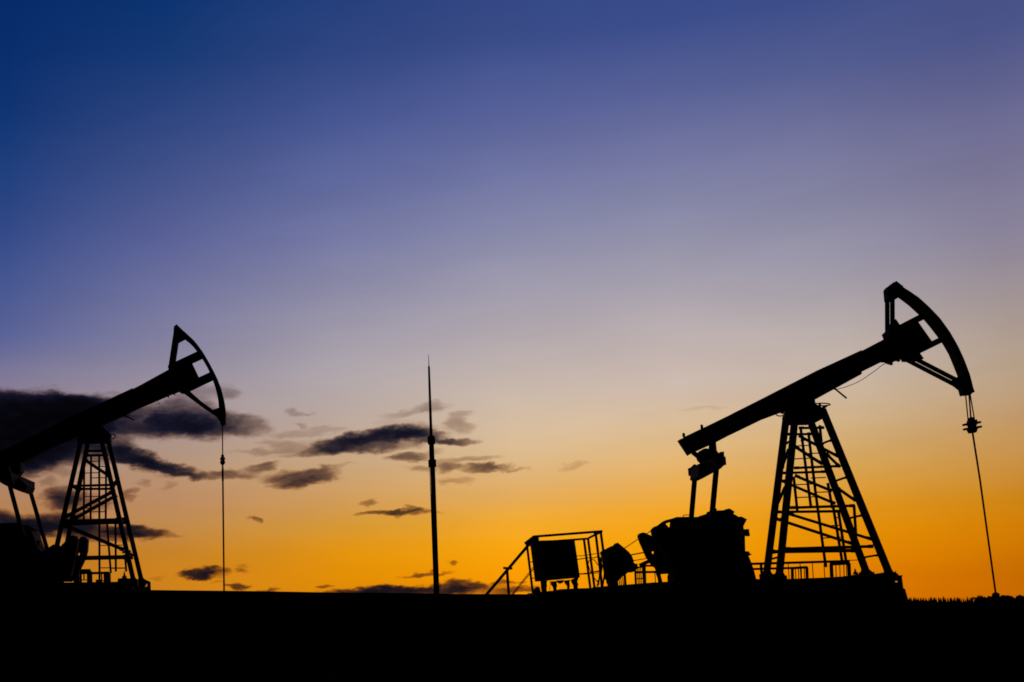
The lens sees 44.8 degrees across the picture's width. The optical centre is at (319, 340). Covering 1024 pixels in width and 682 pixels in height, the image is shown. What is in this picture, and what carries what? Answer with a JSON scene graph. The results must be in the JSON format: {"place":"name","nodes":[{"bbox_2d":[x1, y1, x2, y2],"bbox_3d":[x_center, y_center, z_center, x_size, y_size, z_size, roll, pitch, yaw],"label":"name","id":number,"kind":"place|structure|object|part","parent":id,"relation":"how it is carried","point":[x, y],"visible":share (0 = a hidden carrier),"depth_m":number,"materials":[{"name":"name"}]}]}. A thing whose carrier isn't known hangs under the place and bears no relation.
{"place":"outdoors","nodes":[
{"label":"outdoors","id":0,"kind":"place"},
{"bbox_2d":[0,588,1023,681],"bbox_3d":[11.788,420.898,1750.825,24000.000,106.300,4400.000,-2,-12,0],"label":"ground","id":1,"kind":"structure","parent":0,"point":[697,663],"depth_m":17.08,"materials":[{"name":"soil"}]},
{"bbox_2d":[73,569,110,581],"bbox_3d":[-7.355,7.666,39.307,1.193,0.616,0.200,-2,-12,0],"label":"guard rail","id":2,"kind":"object","parent":1,"relation":"on","point":[107,575],"visible":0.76,"depth_m":39.28,"materials":[{"name":"metal"}]},
{"bbox_2d":[0,324,225,590],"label":"pump jack","id":3,"kind":"object","parent":1,"relation":"on","point":[29,558],"visible":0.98,"depth_m":37.95,"materials":[{"name":"paint"}]},
{"bbox_2d":[427,355,438,593],"bbox_3d":[3.321,3.896,35.949,0.261,7.110,0.236,-2,-12,0],"label":"lightning mast","id":4,"kind":"object","parent":1,"relation":"on","point":[432,459],"visible":0.91,"depth_m":35.75,"materials":[{"name":"black metal"}]},
{"bbox_2d":[484,530,614,597],"bbox_3d":[5.396,5.386,28.981,2.920,1.610,1.600,-2,-12,0],"label":"equipment frame","id":5,"kind":"object","parent":1,"relation":"on","point":[600,592],"visible":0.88,"depth_m":28.39,"materials":[{"name":"paint"}]},
{"bbox_2d":[529,539,604,591],"bbox_3d":[5.921,5.352,28.962,1.770,1.226,0.485,-2,-12,0],"label":"electrical cabinet","id":6,"kind":"object","parent":5,"relation":"on","point":[559,559],"visible":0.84,"depth_m":28.81,"materials":[{"name":"metal"}]},
{"bbox_3d":[5.326,5.215,28.779,0.481,0.817,0.064,-2,-12,0],"label":"door","id":7,"kind":"part","parent":6,"relation":"part of","materials":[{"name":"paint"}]},
{"bbox_3d":[5.777,5.184,28.783,0.479,0.795,0.064,-2,-12,0],"label":"door","id":8,"kind":"part","parent":6,"relation":"part of","materials":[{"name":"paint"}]},
{"bbox_2d":[592,281,996,600],"bbox_3d":[11.798,2.828,31.088,9.810,8.577,2.610,-3,-12,6],"label":"pump jack","id":9,"kind":"object","parent":1,"relation":"on","point":[706,555],"visible":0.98,"depth_m":30.68,"materials":[{"name":"paint"}]},
{"bbox_2d":[618,565,658,584],"bbox_3d":[8.378,6.134,31.794,1.254,0.561,0.088,-3,-12,6],"label":"guard rail","id":10,"kind":"object","parent":9,"relation":"attached to","point":[643,572],"visible":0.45,"depth_m":31.78,"materials":[{"name":"metal"}]},
{"bbox_2d":[752,560,854,578],"bbox_3d":[12.932,6.169,32.339,2.815,0.640,0.080,-3,-12,6],"label":"guard rail","id":11,"kind":"object","parent":1,"relation":"on","point":[847,563],"visible":0.63,"depth_m":32.34,"materials":[{"name":"metal"}]},
{"bbox_2d":[908,595,1023,602],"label":"forest","id":12,"kind":"object","parent":1,"relation":"on","point":[1008,598],"visible":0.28,"depth_m":769.29,"materials":[{"name":"black plant"}]},
{"bbox_2d":[983,592,1005,604],"bbox_3d":[16.515,6.453,29.819,0.540,0.570,0.400,-2,-12,0],"label":"wellhead","id":13,"kind":"object","parent":1,"relation":"on","point":[995,599],"visible":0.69,"depth_m":29.74,"materials":[{"name":"paint"}]},
{"bbox_2d":[0,0,1023,601],"label":"sky","id":14,"kind":"structure","parent":0,"point":[607,232],"materials":[{"name":"blue"}]}
]}

